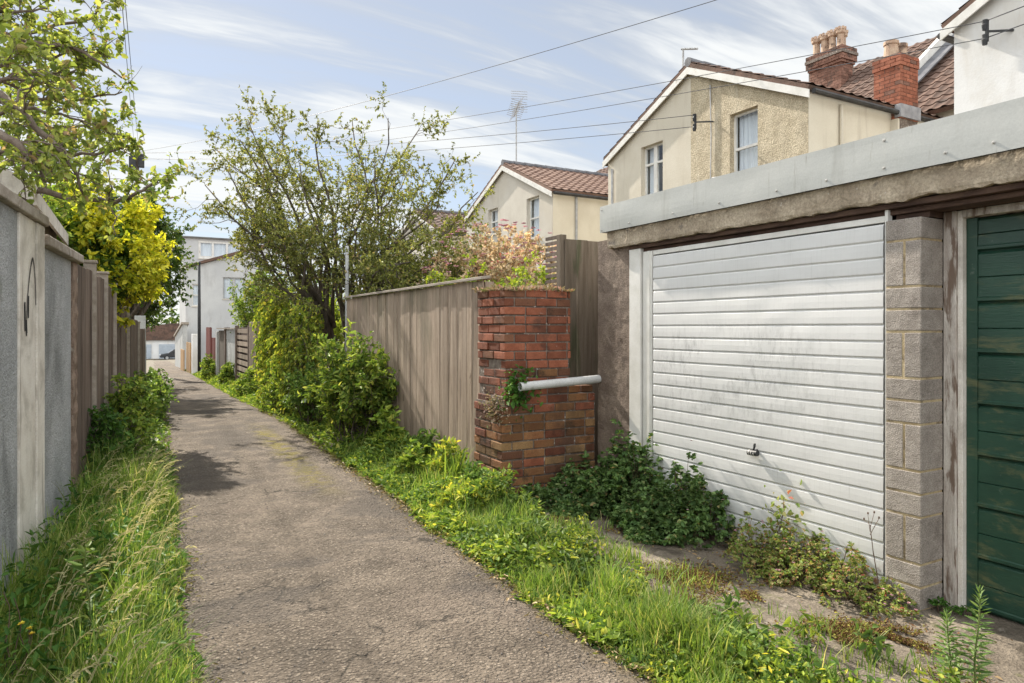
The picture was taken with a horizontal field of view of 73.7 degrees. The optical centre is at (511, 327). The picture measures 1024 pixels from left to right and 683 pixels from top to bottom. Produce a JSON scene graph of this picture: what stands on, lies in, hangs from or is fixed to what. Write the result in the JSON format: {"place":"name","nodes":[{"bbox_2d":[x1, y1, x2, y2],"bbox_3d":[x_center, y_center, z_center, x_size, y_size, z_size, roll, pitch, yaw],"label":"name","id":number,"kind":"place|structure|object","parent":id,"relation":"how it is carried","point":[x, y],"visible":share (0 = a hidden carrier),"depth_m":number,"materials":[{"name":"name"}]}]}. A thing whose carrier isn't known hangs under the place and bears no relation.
{"place":"outdoors","nodes":[
{"label":"outdoors","id":0,"kind":"place"},
{"bbox_2d":[3,592,34,679],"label":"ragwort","id":1,"kind":"object","parent":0,"point":[28,628],"visible":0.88,"depth_m":3.05,"materials":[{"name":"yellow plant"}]},
{"bbox_2d":[2,341,866,682],"bbox_3d":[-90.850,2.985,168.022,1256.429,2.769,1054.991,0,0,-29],"label":"ground","id":2,"kind":"structure","parent":0,"point":[150,363],"depth_m":4.15,"materials":[{"name":"soil"}]},
{"bbox_2d":[0,183,48,599],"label":"rendered wall","id":3,"kind":"structure","parent":2,"relation":"on","point":[23,222],"depth_m":4.34,"materials":[{"name":"grey paint"}]},
{"bbox_2d":[0,169,67,244],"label":"shed","id":4,"kind":"structure","parent":2,"relation":"on","point":[15,185],"depth_m":5.32,"materials":[{"name":"concrete"}]},
{"bbox_2d":[6,162,88,258],"bbox_3d":[-6.407,-0.194,8.662,1.675,4.002,1.736,0,0,5],"label":"garden tree","id":5,"kind":"object","parent":2,"relation":"on","point":[53,206],"visible":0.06,"depth_m":8.81,"materials":[{"name":"green plant"}]},
{"bbox_2d":[45,235,83,542],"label":"rendered wall","id":6,"kind":"structure","parent":2,"relation":"on","point":[62,260],"depth_m":5.66,"materials":[{"name":"grey paint"}]},
{"bbox_2d":[0,61,140,209],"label":"garden tree","id":7,"kind":"object","parent":2,"relation":"on","point":[70,121],"visible":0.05,"depth_m":11.93,"materials":[{"name":"green plant"}]},
{"bbox_2d":[59,540,114,654],"bbox_3d":[-1.960,1.297,3.151,0.244,0.606,0.259,0,0,-29],"label":"sow thistle","id":8,"kind":"object","parent":2,"relation":"on","point":[92,581],"visible":0.73,"depth_m":3.15,"materials":[{"name":"green plant"}]},
{"bbox_2d":[0,0,190,241],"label":"apple tree","id":9,"kind":"object","parent":2,"relation":"on","point":[34,155],"visible":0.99,"depth_m":4.79,"materials":[{"name":"green plant"}]},
{"bbox_2d":[0,452,208,682],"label":"verge weeds","id":10,"kind":"object","parent":2,"relation":"on","point":[26,647],"visible":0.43,"depth_m":3.70,"materials":[{"name":"green plant"}]},
{"bbox_2d":[82,403,135,475],"bbox_3d":[-4.299,1.227,7.134,0.683,0.881,1.526,0,0,-29],"label":"shrub","id":11,"kind":"object","parent":2,"relation":"on","point":[107,425],"visible":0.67,"depth_m":7.10,"materials":[{"name":"green plant"}]},
{"bbox_2d":[41,171,179,332],"bbox_3d":[-6.114,-0.319,10.141,2.148,4.260,2.790,0,0,-29],"label":"golden tree","id":12,"kind":"object","parent":2,"relation":"on","point":[130,260],"visible":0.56,"depth_m":9.72,"materials":[{"name":"yellow plant"}]},
{"bbox_2d":[76,260,144,492],"bbox_3d":[-6.641,0.635,11.746,0.150,2.730,11.839,0,0,-25],"label":"board fence","id":13,"kind":"object","parent":2,"relation":"on","point":[107,349],"visible":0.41,"depth_m":7.86,"materials":[{"name":"brown wood"}]},
{"bbox_2d":[0,435,228,682],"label":"grass verge","id":14,"kind":"object","parent":2,"relation":"on","point":[76,661],"depth_m":3.72,"materials":[{"name":"green plant"}]},
{"bbox_2d":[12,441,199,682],"bbox_3d":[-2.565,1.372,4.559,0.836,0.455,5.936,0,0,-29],"label":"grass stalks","id":15,"kind":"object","parent":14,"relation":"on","point":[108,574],"depth_m":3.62,"materials":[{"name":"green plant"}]},
{"bbox_2d":[84,366,179,485],"bbox_3d":[-12.402,1.910,23.601,0.903,1.551,38.684,0,0,-27],"label":"verge growth","id":16,"kind":"object","parent":2,"relation":"on","point":[162,423],"visible":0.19,"depth_m":8.20,"materials":[{"name":"green plant"}]},
{"bbox_2d":[102,372,163,455],"bbox_3d":[-4.822,1.106,8.607,0.777,1.168,2.636,0,0,-29],"label":"shrub","id":17,"kind":"object","parent":2,"relation":"on","point":[128,401],"visible":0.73,"depth_m":8.24,"materials":[{"name":"green plant"}]},
{"bbox_2d":[129,154,143,190],"bbox_3d":[-21.933,-3.814,39.890,0.800,13.228,0.570,0,0,-29],"label":"telegraph pole","id":18,"kind":"object","parent":2,"relation":"on","point":[137,163],"visible":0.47,"depth_m":39.76,"materials":[{"name":"grey wood"}]},
{"bbox_2d":[151,127,688,159],"bbox_3d":[-8.880,-7.314,27.884,35.678,5.343,0.014,0,0,43],"label":"wire","id":19,"kind":"object","parent":18,"relation":"attached to","point":[484,145],"visible":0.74,"depth_m":19.66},
{"bbox_2d":[156,115,692,152],"bbox_3d":[-8.880,-7.624,27.884,35.678,5.423,0.014,0,0,43],"label":"wire","id":20,"kind":"object","parent":18,"relation":"attached to","point":[482,136],"visible":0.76,"depth_m":19.89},
{"bbox_2d":[144,0,715,150],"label":"wire","id":21,"kind":"object","parent":18,"relation":"attached to","point":[485,68],"visible":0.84,"depth_m":20.03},
{"bbox_2d":[139,39,980,159],"bbox_3d":[-7.271,-7.214,25.364,41.491,5.341,0.013,0,0,45],"label":"wire","id":22,"kind":"object","parent":18,"relation":"attached to","point":[644,99],"visible":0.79,"depth_m":14.45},
{"bbox_2d":[141,21,981,153],"bbox_3d":[-7.271,-7.524,25.363,41.491,5.421,0.013,0,0,45],"label":"wire","id":23,"kind":"object","parent":18,"relation":"attached to","point":[674,80],"visible":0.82,"depth_m":14.16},
{"bbox_2d":[122,205,180,331],"bbox_3d":[-14.901,-1.178,25.395,5.560,7.205,4.945,0,0,26],"label":"dark tree","id":24,"kind":"object","parent":2,"relation":"on","point":[168,300],"visible":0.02,"depth_m":26.59,"materials":[{"name":"green plant"}]},
{"bbox_2d":[110,181,198,323],"bbox_3d":[-10.811,-0.984,19.617,3.378,6.401,5.943,0,0,-23],"label":"dark tree","id":25,"kind":"object","parent":2,"relation":"on","point":[143,308],"visible":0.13,"depth_m":20.04,"materials":[{"name":"green plant"}]},
{"bbox_2d":[130,368,178,415],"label":"shrub","id":26,"kind":"object","parent":2,"relation":"on","point":[159,386],"visible":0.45,"depth_m":12.06,"materials":[{"name":"green plant"}]},
{"bbox_2d":[146,323,179,358],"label":"lockup garages","id":27,"kind":"structure","parent":2,"relation":"on","point":[160,339],"depth_m":92.54,"materials":[{"name":"tile"}]},
{"bbox_2d":[174,322,188,368],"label":"rendered wall","id":28,"kind":"structure","parent":2,"relation":"on","point":[180,335],"depth_m":49.92,"materials":[{"name":"white paint"}]},
{"bbox_2d":[180,342,190,372],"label":"picket fence","id":29,"kind":"object","parent":2,"relation":"on","point":[188,358],"visible":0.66,"depth_m":41.21,"materials":[{"name":"brown wood"}]},
{"bbox_2d":[191,334,197,373],"bbox_3d":[-17.123,1.457,36.872,0.300,2.256,0.700,0,0,-29],"label":"gate post","id":30,"kind":"object","parent":2,"relation":"on","point":[194,349],"visible":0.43,"depth_m":36.57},
{"bbox_2d":[197,261,200,371],"bbox_3d":[-16.125,-0.415,35.195,0.171,6.030,0.180,0,0,-29],"label":"pole","id":31,"kind":"object","parent":2,"relation":"on","point":[199,319],"visible":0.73,"depth_m":35.13,"materials":[{"name":"black metal"}]},
{"bbox_2d":[196,353,215,379],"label":"shrub","id":32,"kind":"object","parent":2,"relation":"on","point":[207,365],"visible":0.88,"depth_m":29.12,"materials":[{"name":"green plant"}]},
{"bbox_2d":[206,327,215,375],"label":"timber gate","id":33,"kind":"structure","parent":2,"relation":"on","point":[210,344],"depth_m":30.51,"materials":[{"name":"red wood"}]},
{"bbox_2d":[178,236,267,361],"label":"house","id":34,"kind":"structure","parent":2,"relation":"on","point":[216,276],"depth_m":53.66,"materials":[{"name":"paint"}]},
{"bbox_2d":[198,240,240,258],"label":"window","id":35,"kind":"structure","parent":34,"relation":"in","point":[206,249],"depth_m":57.88,"materials":[{"name":"white paint"}]},
{"bbox_2d":[222,277,243,299],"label":"window","id":36,"kind":"structure","parent":34,"relation":"in","point":[226,280],"depth_m":54.17,"materials":[{"name":"white glass"}]},
{"bbox_2d":[214,360,234,383],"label":"shrub","id":37,"kind":"object","parent":2,"relation":"on","point":[226,373],"visible":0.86,"depth_m":23.29,"materials":[{"name":"green plant"}]},
{"bbox_2d":[217,327,239,376],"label":"panel wall","id":38,"kind":"structure","parent":2,"relation":"on","point":[226,344],"depth_m":25.57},
{"bbox_2d":[235,325,248,379],"bbox_3d":[-8.548,1.001,21.753,0.160,2.160,3.000,0,0,-29],"label":"slatted fence","id":39,"kind":"object","parent":2,"relation":"on","point":[243,349],"visible":0.49,"depth_m":22.20,"materials":[{"name":"brown wood"}]},
{"bbox_2d":[147,302,342,336],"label":"trees","id":40,"kind":"object","parent":2,"relation":"on","point":[172,319],"visible":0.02,"depth_m":111.23,"materials":[{"name":"green plant"}]},
{"bbox_2d":[232,366,259,395],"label":"shrub","id":41,"kind":"object","parent":2,"relation":"on","point":[243,379],"visible":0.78,"depth_m":18.35,"materials":[{"name":"green plant"}]},
{"bbox_2d":[249,322,262,377],"bbox_3d":[-7.408,0.922,19.790,0.230,2.200,1.400,0,0,-29],"label":"concrete panel","id":42,"kind":"object","parent":2,"relation":"on","point":[251,339],"visible":0.17,"depth_m":19.69,"materials":[{"name":"grey concrete"}]},
{"bbox_2d":[227,265,292,332],"bbox_3d":[-9.053,-0.083,24.774,2.424,4.588,2.990,0,0,-10],"label":"garden tree","id":43,"kind":"object","parent":2,"relation":"on","point":[246,317],"visible":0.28,"depth_m":24.37,"materials":[{"name":"green plant"}]},
{"bbox_2d":[246,350,288,412],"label":"shrub","id":44,"kind":"object","parent":2,"relation":"on","point":[270,390],"visible":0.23,"depth_m":13.56,"materials":[{"name":"green plant"}]},
{"bbox_2d":[250,282,295,401],"bbox_3d":[-5.351,0.398,15.429,1.030,2.947,2.017,0,0,-29],"label":"climbing plant","id":45,"kind":"object","parent":2,"relation":"on","point":[263,356],"visible":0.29,"depth_m":15.14,"materials":[{"name":"green plant"}]},
{"bbox_2d":[185,369,377,455],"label":"verge weeds","id":46,"kind":"object","parent":2,"relation":"on","point":[323,425],"visible":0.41,"depth_m":11.09,"materials":[{"name":"green plant"}]},
{"bbox_2d":[265,296,327,418],"bbox_3d":[-4.072,0.610,12.980,1.209,2.475,2.394,0,0,-29],"label":"climbing plant","id":47,"kind":"object","parent":2,"relation":"on","point":[295,345],"visible":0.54,"depth_m":12.65,"materials":[{"name":"green plant"}]},
{"bbox_2d":[278,355,324,423],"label":"shrub","id":48,"kind":"object","parent":2,"relation":"on","point":[307,409],"visible":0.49,"depth_m":11.10,"materials":[{"name":"green plant"}]},
{"bbox_2d":[290,283,344,357],"bbox_3d":[-4.943,0.327,17.386,2.272,3.149,3.326,0,0,-16],"label":"garden tree","id":49,"kind":"object","parent":2,"relation":"on","point":[338,333],"visible":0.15,"depth_m":16.77,"materials":[{"name":"green plant"}]},
{"bbox_2d":[164,81,495,352],"bbox_3d":[-3.446,-1.536,13.861,6.345,6.812,4.263,0,0,16],"label":"spreading tree","id":50,"kind":"object","parent":2,"relation":"on","point":[276,239],"visible":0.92,"depth_m":13.40,"materials":[{"name":"green plant"}]},
{"bbox_2d":[345,246,348,355],"bbox_3d":[-3.021,0.050,12.500,0.065,3.100,0.065,0,0,39],"label":"clothes post","id":51,"kind":"object","parent":2,"relation":"on","point":[347,273],"visible":0.5,"depth_m":12.48,"materials":[{"name":"grey metal"}]},
{"bbox_2d":[297,319,399,442],"bbox_3d":[-2.107,0.751,9.118,1.453,1.778,2.604,0,0,-29],"label":"shrub","id":52,"kind":"object","parent":2,"relation":"on","point":[358,388],"visible":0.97,"depth_m":8.88,"materials":[{"name":"green plant"}]},
{"bbox_2d":[365,404,410,461],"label":"tall weed","id":53,"kind":"object","parent":2,"relation":"on","point":[389,425],"visible":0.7,"depth_m":7.96,"materials":[{"name":"green plant"}]},
{"bbox_2d":[154,361,653,682],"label":"lane","id":54,"kind":"structure","parent":2,"relation":"on","point":[211,425],"depth_m":4.25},
{"bbox_2d":[171,451,650,682],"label":"grit","id":55,"kind":"object","parent":54,"relation":"on","point":[587,644],"visible":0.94,"depth_m":4.41,"materials":[{"name":"gravel"}]},
{"bbox_2d":[157,405,667,682],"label":"edge straw","id":56,"kind":"object","parent":54,"relation":"on","point":[484,568],"visible":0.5,"depth_m":4.34,"materials":[{"name":"beige plant"}]},
{"bbox_2d":[337,229,476,320],"bbox_3d":[-1.837,-0.066,13.045,3.169,3.757,3.428,0,0,-29],"label":"garden tree","id":57,"kind":"object","parent":2,"relation":"on","point":[369,258],"visible":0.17,"depth_m":12.31,"materials":[{"name":"green plant"}]},
{"bbox_2d":[390,438,438,477],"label":"tall weed","id":58,"kind":"object","parent":2,"relation":"on","point":[404,460],"visible":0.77,"depth_m":7.08,"materials":[{"name":"green plant"}]},
{"bbox_2d":[344,275,493,465],"bbox_3d":[-1.434,0.564,8.975,0.205,2.172,5.050,0,0,-29],"label":"board fence","id":59,"kind":"object","parent":2,"relation":"on","point":[427,339],"visible":0.52,"depth_m":7.97,"materials":[{"name":"brown wood"}]},
{"bbox_2d":[403,428,441,455],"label":"tall weed","id":60,"kind":"object","parent":2,"relation":"on","point":[427,439],"visible":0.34,"depth_m":7.62,"materials":[{"name":"green plant"}]},
{"bbox_2d":[329,422,518,513],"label":"fence foot weeds","id":61,"kind":"object","parent":2,"relation":"on","point":[422,497],"visible":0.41,"depth_m":6.73,"materials":[{"name":"green plant"}]},
{"bbox_2d":[332,421,516,511],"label":"fence foot nettles","id":62,"kind":"object","parent":2,"relation":"on","point":[485,481],"visible":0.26,"depth_m":6.69,"materials":[{"name":"green plant"}]},
{"bbox_2d":[332,428,520,511],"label":"fence foot grass","id":63,"kind":"structure","parent":2,"relation":"on","point":[428,473],"depth_m":6.70,"materials":[{"name":"green plant"}]},
{"bbox_2d":[392,207,466,288],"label":"terraced house","id":64,"kind":"structure","parent":2,"relation":"on","point":[438,222],"depth_m":32.96,"materials":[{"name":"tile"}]},
{"bbox_2d":[426,435,468,479],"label":"tall weed","id":65,"kind":"object","parent":2,"relation":"on","point":[440,461],"visible":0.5,"depth_m":6.86,"materials":[{"name":"green plant"}]},
{"bbox_2d":[440,444,473,482],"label":"strap plant","id":66,"kind":"object","parent":2,"relation":"on","point":[457,469],"visible":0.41,"depth_m":6.60,"materials":[{"name":"green plant"}]},
{"bbox_2d":[429,475,488,512],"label":"tall weed","id":67,"kind":"object","parent":2,"relation":"on","point":[450,491],"visible":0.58,"depth_m":5.81,"materials":[{"name":"green plant"}]},
{"bbox_2d":[451,458,489,490],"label":"tall weed","id":68,"kind":"object","parent":2,"relation":"on","point":[470,470],"visible":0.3,"depth_m":6.20,"materials":[{"name":"green plant"}]},
{"bbox_2d":[425,262,524,286],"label":"shrub","id":69,"kind":"object","parent":2,"relation":"on","point":[441,276],"depth_m":10.13,"materials":[{"name":"green plant"}]},
{"bbox_2d":[414,219,556,286],"bbox_3d":[-0.352,-0.118,12.098,2.733,3.511,3.117,0,0,-1],"label":"flowering shrub","id":70,"kind":"object","parent":2,"relation":"on","point":[491,248],"visible":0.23,"depth_m":11.87,"materials":[{"name":"pink plant"}]},
{"bbox_2d":[441,225,556,284],"bbox_3d":[-0.164,-0.298,14.824,2.910,3.870,2.938,0,0,-29],"label":"flowering shrub","id":71,"kind":"object","parent":2,"relation":"on","point":[536,240],"visible":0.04,"depth_m":14.63,"materials":[{"name":"pink plant"}]},
{"bbox_2d":[461,250,556,286],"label":"shrub","id":72,"kind":"object","parent":2,"relation":"on","point":[520,280],"visible":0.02,"depth_m":8.86,"materials":[{"name":"green plant"}]},
{"bbox_2d":[474,289,594,500],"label":"brick wall","id":73,"kind":"structure","parent":2,"relation":"on","point":[549,438],"depth_m":6.48,"materials":[{"name":"red brick"}]},
{"bbox_2d":[478,386,510,434],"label":"wall plant","id":74,"kind":"object","parent":73,"relation":"attached to","point":[494,409],"depth_m":6.30,"materials":[{"name":"brown plant"}]},
{"bbox_2d":[498,364,542,421],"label":"wall plant","id":75,"kind":"object","parent":73,"relation":"attached to","point":[512,387],"depth_m":6.25,"materials":[{"name":"green plant"}]},
{"bbox_2d":[471,283,574,292],"bbox_3d":[0.119,-0.391,6.702,0.879,0.122,0.708,0,0,-29],"label":"stonecrop","id":76,"kind":"object","parent":73,"relation":"on","point":[493,287],"visible":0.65,"depth_m":6.49,"materials":[{"name":"green plant"}]},
{"bbox_2d":[464,159,607,284],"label":"terraced house","id":77,"kind":"structure","parent":2,"relation":"on","point":[555,201],"depth_m":23.87,"materials":[{"name":"paint"}]},
{"bbox_2d":[507,91,526,160],"bbox_3d":[0.169,-7.183,25.641,0.602,2.965,1.343,0,0,-9],"label":"tv aerial","id":78,"kind":"object","parent":77,"relation":"attached to","point":[516,111],"visible":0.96,"depth_m":25.50,"materials":[{"name":"grey metal"}]},
{"bbox_2d":[525,197,539,240],"bbox_3d":[0.829,-3.763,23.527,0.382,1.475,0.950,0,0,-29],"label":"window","id":79,"kind":"structure","parent":77,"relation":"in","point":[536,200],"depth_m":23.78,"materials":[{"name":"white paint"}]},
{"bbox_2d":[545,234,597,465],"bbox_3d":[1.178,0.309,7.674,1.701,2.585,0.378,0,0,-29],"label":"panel fence","id":80,"kind":"object","parent":2,"relation":"on","point":[576,264],"visible":0.23,"depth_m":7.23,"materials":[{"name":"brown wood"}]},
{"bbox_2d":[408,477,852,682],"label":"grass strip","id":81,"kind":"object","parent":2,"relation":"on","point":[607,578],"depth_m":3.65,"materials":[{"name":"green plant"}]},
{"bbox_2d":[407,487,960,682],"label":"ground weeds","id":82,"kind":"object","parent":2,"relation":"on","point":[634,658],"visible":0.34,"depth_m":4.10,"materials":[{"name":"green plant"}]},
{"bbox_2d":[602,39,943,204],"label":"terraced house","id":83,"kind":"structure","parent":2,"relation":"on","point":[763,121],"depth_m":15.13,"materials":[{"name":"paint"}]},
{"bbox_2d":[645,142,662,194],"bbox_3d":[3.785,-4.040,17.659,0.195,1.380,0.840,0,0,-29],"label":"window","id":84,"kind":"structure","parent":83,"relation":"in","point":[655,161],"depth_m":17.79,"materials":[{"name":"white paint"}]},
{"bbox_2d":[734,108,757,171],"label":"window","id":85,"kind":"structure","parent":83,"relation":"in","point":[748,124],"depth_m":15.21,"materials":[{"name":"white paint"}]},
{"bbox_2d":[596,25,953,173],"bbox_3d":[9.952,-3.038,23.181,8.086,12.275,42.900,0,0,-29],"label":"terrace row","id":86,"kind":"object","parent":2,"relation":"on","point":[936,82],"visible":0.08,"depth_m":19.72,"materials":[{"name":"brick"}]},
{"bbox_2d":[541,504,1023,682],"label":"forecourt","id":87,"kind":"structure","parent":2,"relation":"on","point":[1007,657],"depth_m":3.83,"materials":[{"name":"concrete"}]},
{"bbox_2d":[508,418,663,520],"bbox_3d":[0.554,1.254,6.096,1.220,0.858,1.393,0,0,-29],"label":"cranesbill","id":88,"kind":"object","parent":87,"relation":"on","point":[604,488],"visible":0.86,"depth_m":6.00,"materials":[{"name":"green plant"}]},
{"bbox_2d":[417,467,873,682],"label":"grass tufts","id":89,"kind":"object","parent":87,"relation":"on","point":[628,556],"visible":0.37,"depth_m":3.78,"materials":[{"name":"green plant"}]},
{"bbox_2d":[330,461,1002,679],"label":"leaf litter","id":90,"kind":"object","parent":87,"relation":"on","point":[547,607],"visible":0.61,"depth_m":4.30,"materials":[{"name":"brown plant"}]},
{"bbox_2d":[607,440,738,548],"bbox_3d":[1.165,1.284,5.431,0.789,0.791,1.172,0,0,-29],"label":"cranesbill","id":91,"kind":"object","parent":87,"relation":"on","point":[656,516],"visible":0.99,"depth_m":5.26,"materials":[{"name":"green plant"}]},
{"bbox_2d":[714,584,756,616],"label":"weed","id":92,"kind":"object","parent":87,"relation":"on","point":[729,599],"visible":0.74,"depth_m":3.78,"materials":[{"name":"green plant"}]},
{"bbox_2d":[558,511,978,682],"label":"crack grass","id":93,"kind":"structure","parent":87,"relation":"on","point":[918,665],"depth_m":3.62,"materials":[{"name":"green plant"}]},
{"bbox_2d":[549,514,1012,682],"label":"moss","id":94,"kind":"object","parent":87,"relation":"on","point":[747,594],"visible":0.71,"depth_m":3.79,"materials":[{"name":"green plant"}]},
{"bbox_2d":[762,470,808,546],"bbox_3d":[1.889,1.280,4.705,0.145,0.599,0.369,0,0,-29],"label":"herb robert","id":95,"kind":"object","parent":87,"relation":"on","point":[778,516],"visible":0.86,"depth_m":4.71,"materials":[{"name":"green plant"}]},
{"bbox_2d":[778,609,833,647],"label":"weed","id":96,"kind":"object","parent":87,"relation":"on","point":[804,628],"visible":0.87,"depth_m":3.45,"materials":[{"name":"green plant"}]},
{"bbox_2d":[722,508,923,620],"bbox_3d":[1.835,1.478,4.362,0.594,0.356,1.426,0,0,-29],"label":"herb robert","id":97,"kind":"object","parent":87,"relation":"on","point":[775,555],"visible":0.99,"depth_m":4.32,"materials":[{"name":"green plant"}]},
{"bbox_2d":[850,618,912,666],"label":"weed","id":98,"kind":"object","parent":87,"relation":"on","point":[878,641],"visible":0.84,"depth_m":3.26,"materials":[{"name":"green plant"}]},
{"bbox_2d":[931,607,970,682],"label":"spurge","id":99,"kind":"object","parent":87,"relation":"on","point":[957,652],"visible":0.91,"depth_m":2.95,"materials":[{"name":"green plant"}]},
{"bbox_2d":[927,596,978,617],"bbox_3d":[2.506,1.599,3.894,0.267,0.114,0.150,0,0,40],"label":"herb robert","id":100,"kind":"object","parent":87,"relation":"on","point":[942,602],"visible":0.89,"depth_m":3.90,"materials":[{"name":"green plant"}]},
{"bbox_2d":[955,583,996,682],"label":"spurge","id":101,"kind":"object","parent":87,"relation":"on","point":[975,638],"visible":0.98,"depth_m":2.91,"materials":[{"name":"green plant"}]},
{"bbox_2d":[598,97,1023,624],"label":"garage","id":102,"kind":"structure","parent":2,"relation":"on","point":[838,330],"depth_m":4.33,"materials":[{"name":"concrete"}]},
{"bbox_2d":[518,375,600,390],"bbox_3d":[0.462,0.517,6.459,0.924,0.115,0.080,0,0,-32],"label":"drain pipe","id":103,"kind":"object","parent":102,"relation":"attached to","point":[554,383],"visible":1,"depth_m":6.41,"materials":[{"name":"plastic"}]},
{"bbox_2d":[653,224,884,588],"bbox_3d":[1.748,0.493,5.085,0.092,2.256,2.110,0,0,-29],"label":"garage door","id":104,"kind":"structure","parent":102,"relation":"in","point":[769,355],"depth_m":4.81,"materials":[{"name":"white metal"}]},
{"bbox_2d":[967,212,1023,624],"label":"boarded door","id":105,"kind":"structure","parent":102,"relation":"in","point":[995,244],"depth_m":3.85,"materials":[{"name":"green wood"}]},
{"bbox_2d":[937,0,1023,114],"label":"terraced house","id":106,"kind":"structure","parent":2,"relation":"on","point":[991,72],"depth_m":10.97,"materials":[{"name":"paint"}]},
{"bbox_2d":[981,19,1013,45],"bbox_3d":[7.627,-4.645,10.671,0.497,0.390,0.094,0,0,15],"label":"wire bracket","id":107,"kind":"object","parent":106,"relation":"attached to","point":[985,28],"visible":1,"depth_m":10.69,"materials":[{"name":"grey metal"}]},
{"bbox_2d":[0,0,967,323],"label":"sky","id":108,"kind":"structure","parent":0,"point":[193,57],"materials":[{"name":"blue"}]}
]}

